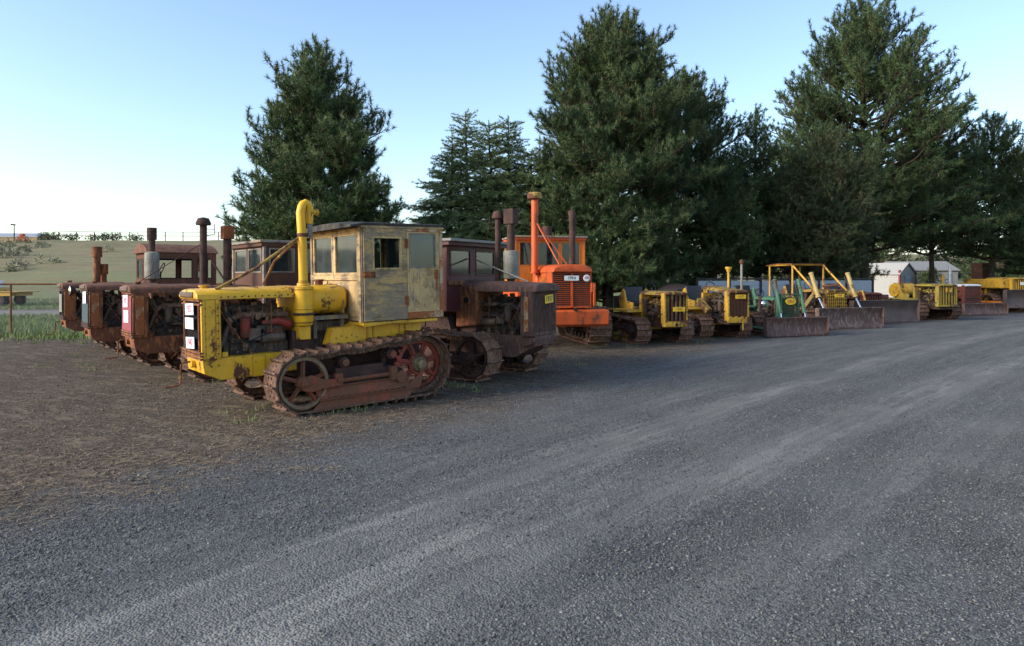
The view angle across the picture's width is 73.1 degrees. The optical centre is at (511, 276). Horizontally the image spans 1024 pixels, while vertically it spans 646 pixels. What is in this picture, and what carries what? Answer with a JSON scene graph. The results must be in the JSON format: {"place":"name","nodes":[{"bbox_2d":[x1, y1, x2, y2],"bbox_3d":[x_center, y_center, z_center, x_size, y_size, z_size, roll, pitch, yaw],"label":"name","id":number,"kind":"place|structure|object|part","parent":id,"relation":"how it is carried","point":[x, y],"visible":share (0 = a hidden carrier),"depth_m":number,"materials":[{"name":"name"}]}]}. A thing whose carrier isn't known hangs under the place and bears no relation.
{"place":"outdoors","nodes":[
{"label":"outdoors","id":0,"kind":"place"},
{"bbox_2d":[0,297,892,343],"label":"grass","id":1,"kind":"structure","parent":0,"point":[61,334],"depth_m":24.74,"materials":[{"name":"green plant"}]},
{"bbox_2d":[0,298,1017,526],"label":"ground","id":2,"kind":"structure","parent":0,"point":[180,418],"depth_m":9.54,"materials":[{"name":"brown soil"}]},
{"bbox_2d":[0,280,39,305],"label":"flatbed trailer","id":3,"kind":"object","parent":2,"relation":"on","point":[18,295],"visible":0.84,"depth_m":45.40,"materials":[{"name":"yellow paint"}]},
{"bbox_2d":[0,283,221,332],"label":"wire fence","id":4,"kind":"object","parent":2,"relation":"on","point":[11,297],"visible":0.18,"depth_m":22.03,"materials":[{"name":"grey metal"}]},
{"bbox_2d":[45,244,217,351],"bbox_3d":[-10.024,0.488,18.267,3.857,2.757,2.090,0,0,-39],"label":"crawler tractor","id":5,"kind":"object","parent":2,"relation":"on","point":[70,307],"visible":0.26,"depth_m":17.98,"materials":[{"name":"brown metal"}]},
{"bbox_2d":[79,227,222,365],"bbox_3d":[-7.599,0.391,15.554,3.585,2.952,2.090,0,0,-40],"label":"crawler tractor","id":6,"kind":"object","parent":2,"relation":"on","point":[101,322],"visible":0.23,"depth_m":14.51,"materials":[{"name":"brown metal"}]},
{"bbox_2d":[105,217,310,382],"bbox_3d":[-5.586,0.368,13.281,3.902,2.997,2.240,0,0,-40],"label":"crawler tractor","id":7,"kind":"object","parent":2,"relation":"on","point":[157,326],"visible":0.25,"depth_m":12.70,"materials":[{"name":"brown metal"}]},
{"bbox_2d":[164,199,452,416],"bbox_3d":[-3.063,0.372,10.280,3.892,2.970,2.240,-1,1,-39],"label":"crawler tractor","id":8,"kind":"object","parent":2,"relation":"on","point":[342,331],"visible":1,"depth_m":10.01,"materials":[{"name":"yellow metal"}]},
{"bbox_3d":[-1.864,-0.047,10.214,0.750,1.380,0.069,-1,1,-39],"label":"cab door","id":9,"kind":"part","parent":8,"relation":"part of","materials":[{"name":"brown wood"}]},
{"bbox_2d":[212,32,412,259],"bbox_3d":[-7.638,-3.821,27.087,7.332,11.470,7.479,0,0,-31],"label":"pine tree","id":10,"kind":"object","parent":2,"relation":"on","point":[309,117],"visible":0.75,"depth_m":25.54,"materials":[{"name":"green plant"}]},
{"bbox_2d":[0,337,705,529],"bbox_3d":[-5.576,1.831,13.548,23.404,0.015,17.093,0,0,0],"label":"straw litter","id":11,"kind":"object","parent":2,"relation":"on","point":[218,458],"visible":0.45,"depth_m":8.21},
{"bbox_2d":[0,340,711,489],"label":"pebbles","id":12,"kind":"object","parent":2,"relation":"on","point":[42,473],"visible":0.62,"depth_m":8.93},
{"bbox_2d":[30,337,715,422],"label":"weeds","id":13,"kind":"object","parent":2,"relation":"on","point":[712,338],"visible":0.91,"depth_m":12.02,"materials":[{"name":"green plant"}]},
{"bbox_2d":[401,208,572,382],"bbox_3d":[-0.754,0.298,13.347,4.035,3.137,2.260,0,0,32],"label":"crawler tractor","id":14,"kind":"object","parent":2,"relation":"on","point":[487,325],"visible":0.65,"depth_m":12.74,"materials":[{"name":"brown metal"}]},
{"bbox_2d":[406,107,606,280],"bbox_3d":[-0.458,-2.482,30.081,10.146,9.974,5.879,0,0,0],"label":"cedar tree","id":15,"kind":"object","parent":2,"relation":"on","point":[487,192],"visible":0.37,"depth_m":29.45,"materials":[{"name":"green plant"}]},
{"bbox_2d":[502,192,611,345],"bbox_3d":[1.127,-0.212,19.343,2.640,4.157,4.288,0,0,-12],"label":"crawler tractor","id":16,"kind":"object","parent":2,"relation":"on","point":[548,257],"visible":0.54,"depth_m":18.43,"materials":[{"name":"orange metal"}]},
{"bbox_2d":[526,0,727,311],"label":"pine tree","id":17,"kind":"object","parent":2,"relation":"on","point":[623,101],"visible":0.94,"depth_m":27.94,"materials":[{"name":"green plant"}]},
{"bbox_2d":[608,282,694,343],"bbox_3d":[3.995,1.007,19.821,1.960,1.717,2.693,0,0,-19],"label":"crawler tractor","id":18,"kind":"object","parent":2,"relation":"on","point":[661,315],"visible":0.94,"depth_m":19.32,"materials":[{"name":"gold metal"}]},
{"bbox_2d":[636,283,707,307],"bbox_3d":[6.590,1.048,26.796,1.800,1.595,4.010,0,0,-30],"label":"parked car","id":19,"kind":"object","parent":2,"relation":"on","point":[674,287],"visible":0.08,"depth_m":26.65,"materials":[{"name":"metal"}]},
{"bbox_2d":[634,69,768,285],"bbox_3d":[9.157,-4.387,34.868,7.392,12.593,7.805,0,0,0],"label":"pine tree","id":20,"kind":"object","parent":2,"relation":"on","point":[717,134],"visible":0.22,"depth_m":33.24,"materials":[{"name":"green plant"}]},
{"bbox_2d":[664,151,769,280],"bbox_3d":[9.456,-2.045,32.126,5.007,7.908,5.307,0,0,-18],"label":"pine tree","id":21,"kind":"object","parent":2,"relation":"on","point":[728,227],"visible":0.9,"depth_m":31.40,"materials":[{"name":"green plant"}]},
{"bbox_2d":[682,259,752,337],"bbox_3d":[6.256,0.672,21.555,1.960,2.385,2.743,0,0,-18],"label":"crawler tractor","id":22,"kind":"object","parent":2,"relation":"on","point":[717,312],"visible":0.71,"depth_m":20.80,"materials":[{"name":"gold metal"}]},
{"bbox_2d":[726,103,817,280],"bbox_3d":[13.057,-3.771,37.150,6.032,11.357,6.376,0,0,0],"label":"pine tree","id":23,"kind":"object","parent":2,"relation":"on","point":[756,165],"visible":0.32,"depth_m":36.26,"materials":[{"name":"green plant"}]},
{"bbox_2d":[734,279,828,336],"bbox_3d":[8.347,0.960,22.738,2.340,1.810,3.073,0,0,-18],"label":"bulldozer","id":24,"kind":"object","parent":2,"relation":"on","point":[778,316],"visible":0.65,"depth_m":21.62,"materials":[{"name":"green metal"}]},
{"bbox_2d":[694,277,873,295],"bbox_3d":[12.886,0.925,32.054,10.720,1.850,0.160,0,0,-23],"label":"board fence","id":25,"kind":"object","parent":2,"relation":"on","point":[865,284],"visible":0.2,"depth_m":31.71,"materials":[{"name":"grey"}]},
{"bbox_2d":[748,126,858,280],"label":"pine tree","id":26,"kind":"object","parent":2,"relation":"on","point":[787,132],"visible":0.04,"depth_m":41.40,"materials":[{"name":"green plant"}]},
{"bbox_2d":[750,119,890,277],"bbox_3d":[15.430,-2.964,33.924,7.100,9.738,6.872,0,0,0],"label":"pine tree","id":27,"kind":"object","parent":2,"relation":"on","point":[835,212],"visible":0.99,"depth_m":33.12,"materials":[{"name":"green plant"}]},
{"bbox_2d":[766,263,883,329],"bbox_3d":[11.450,0.672,26.108,2.880,2.385,3.635,0,0,-18],"label":"bulldozer","id":28,"kind":"object","parent":2,"relation":"on","point":[831,304],"visible":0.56,"depth_m":25.02,"materials":[{"name":"gold metal"}]},
{"bbox_2d":[784,186,890,280],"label":"pine tree","id":29,"kind":"object","parent":2,"relation":"on","point":[877,272],"visible":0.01,"depth_m":47.94,"materials":[{"name":"green plant"}]},
{"bbox_2d":[821,283,919,322],"bbox_3d":[14.430,1.077,29.147,3.240,1.575,3.543,0,0,-16],"label":"bulldozer","id":30,"kind":"object","parent":2,"relation":"on","point":[901,311],"visible":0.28,"depth_m":27.79,"materials":[{"name":"yellow paint"},{"name":"grey brown steel"},{"name":"black vinyl"}]},
{"bbox_2d":[759,0,999,277],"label":"pine tree","id":31,"kind":"object","parent":2,"relation":"on","point":[891,84],"visible":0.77,"depth_m":40.49,"materials":[{"name":"green plant"}]},
{"bbox_2d":[883,278,960,319],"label":"crawler tractor","id":32,"kind":"object","parent":2,"relation":"on","point":[938,301],"visible":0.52,"depth_m":29.65,"materials":[{"name":"gold metal"}]},
{"bbox_2d":[878,132,1020,282],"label":"pine tree","id":33,"kind":"object","parent":2,"relation":"on","point":[959,213],"visible":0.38,"depth_m":43.31,"materials":[{"name":"green plant"}]},
{"bbox_2d":[928,266,1007,315],"bbox_3d":[22.147,0.657,34.451,2.640,2.415,3.323,0,0,-15],"label":"bulldozer","id":34,"kind":"object","parent":2,"relation":"on","point":[969,298],"visible":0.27,"depth_m":33.43,"materials":[{"name":"red paint"},{"name":"metal"},{"name":"steel"}]},
{"bbox_2d":[939,110,1023,277],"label":"pine tree","id":35,"kind":"object","parent":2,"relation":"on","point":[1005,182],"visible":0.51,"depth_m":45.90,"materials":[{"name":"green plant"}]},
{"bbox_2d":[958,273,1023,311],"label":"bulldozer","id":36,"kind":"object","parent":2,"relation":"on","point":[1009,291],"visible":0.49,"depth_m":36.23,"materials":[{"name":"gold metal"}]},
{"bbox_2d":[971,262,1011,278],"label":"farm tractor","id":37,"kind":"object","parent":2,"relation":"on","point":[977,272],"visible":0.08,"depth_m":51.86,"materials":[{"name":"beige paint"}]},
{"bbox_2d":[982,129,1023,276],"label":"pine tree","id":38,"kind":"object","parent":2,"relation":"on","point":[1013,270],"visible":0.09,"depth_m":49.66,"materials":[{"name":"green plant"}]},
{"bbox_2d":[0,312,1023,645],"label":"gravel road","id":39,"kind":"structure","parent":0,"point":[886,346],"depth_m":5.21,"materials":[{"name":"grey gravel"}]},
{"bbox_2d":[0,240,1023,297],"bbox_3d":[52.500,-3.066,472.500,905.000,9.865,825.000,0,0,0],"label":"hill","id":40,"kind":"structure","parent":0,"point":[76,263],"depth_m":93.71,"materials":[{"name":"green plant"}]},
{"bbox_2d":[17,234,26,240],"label":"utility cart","id":41,"kind":"object","parent":40,"relation":"on","point":[20,235],"visible":0.41,"depth_m":150.55,"materials":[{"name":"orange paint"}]},
{"bbox_2d":[0,233,54,241],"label":"long building","id":42,"kind":"structure","parent":40,"relation":"on","point":[32,236],"depth_m":157.95,"materials":[{"name":"beige paint"}]},
{"bbox_2d":[36,231,55,239],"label":"bush","id":43,"kind":"object","parent":40,"relation":"on","point":[43,235],"visible":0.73,"depth_m":151.53,"materials":[{"name":"green plant"}]},
{"bbox_2d":[39,231,66,239],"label":"bush","id":44,"kind":"object","parent":40,"relation":"on","point":[56,235],"visible":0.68,"depth_m":151.70,"materials":[{"name":"green plant"}]},
{"bbox_2d":[0,236,114,271],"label":"sagebrush cover","id":45,"kind":"object","parent":40,"relation":"on","point":[38,244],"visible":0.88,"depth_m":105.99,"materials":[{"name":"green plant"}]},
{"bbox_2d":[64,233,81,239],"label":"bush","id":46,"kind":"object","parent":40,"relation":"on","point":[71,238],"visible":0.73,"depth_m":151.54,"materials":[{"name":"green plant"}]},
{"bbox_2d":[84,233,101,240],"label":"bush","id":47,"kind":"object","parent":40,"relation":"on","point":[92,239],"visible":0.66,"depth_m":151.91,"materials":[{"name":"green plant"}]},
{"bbox_2d":[98,232,112,240],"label":"bush","id":48,"kind":"object","parent":40,"relation":"on","point":[103,237],"visible":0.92,"depth_m":151.59,"materials":[{"name":"green plant"}]},
{"bbox_2d":[109,232,126,239],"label":"bush","id":49,"kind":"object","parent":40,"relation":"on","point":[115,235],"visible":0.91,"depth_m":151.94,"materials":[{"name":"green plant"}]},
{"bbox_2d":[40,231,218,240],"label":"wire fence","id":50,"kind":"object","parent":40,"relation":"on","point":[76,235],"visible":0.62,"depth_m":148.96,"materials":[{"name":"metal"}]},
{"bbox_2d":[126,232,144,240],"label":"bush","id":51,"kind":"object","parent":40,"relation":"on","point":[134,237],"visible":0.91,"depth_m":151.81,"materials":[{"name":"green plant"}]},
{"bbox_2d":[869,262,916,296],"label":"white building","id":52,"kind":"structure","parent":40,"relation":"on","point":[906,272],"depth_m":60.62,"materials":[{"name":"white paint"}]},
{"bbox_2d":[905,275,910,282],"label":"door","id":53,"kind":"structure","parent":52,"relation":"in","point":[907,277],"depth_m":60.17,"materials":[{"name":"grey"}]},
{"bbox_2d":[869,200,939,262],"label":"pine tree","id":54,"kind":"object","parent":40,"relation":"on","point":[896,254],"visible":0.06,"depth_m":83.40,"materials":[{"name":"green plant"}]},
{"bbox_2d":[884,261,959,283],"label":"garage","id":55,"kind":"structure","parent":40,"relation":"on","point":[940,266],"depth_m":62.39,"materials":[{"name":"grey"}]},
{"bbox_2d":[917,273,947,283],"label":"garage door","id":56,"kind":"structure","parent":55,"relation":"in","point":[945,274],"depth_m":61.76,"materials":[{"name":"grey metal"}]},
{"bbox_2d":[916,267,945,283],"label":"bush","id":57,"kind":"object","parent":40,"relation":"on","point":[923,276],"visible":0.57,"depth_m":59.69,"materials":[{"name":"green plant"}]},
{"bbox_2d":[925,247,976,278],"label":"pine tree","id":58,"kind":"object","parent":40,"relation":"on","point":[953,260],"visible":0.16,"depth_m":89.54,"materials":[{"name":"green plant"}]},
{"bbox_2d":[953,243,1023,280],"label":"pine tree","id":59,"kind":"object","parent":40,"relation":"on","point":[966,275],"visible":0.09,"depth_m":75.81,"materials":[{"name":"green plant"}]},
{"bbox_2d":[0,0,1023,253],"label":"sky","id":60,"kind":"structure","parent":0,"point":[123,116],"materials":[{"name":"blue"}]}
]}

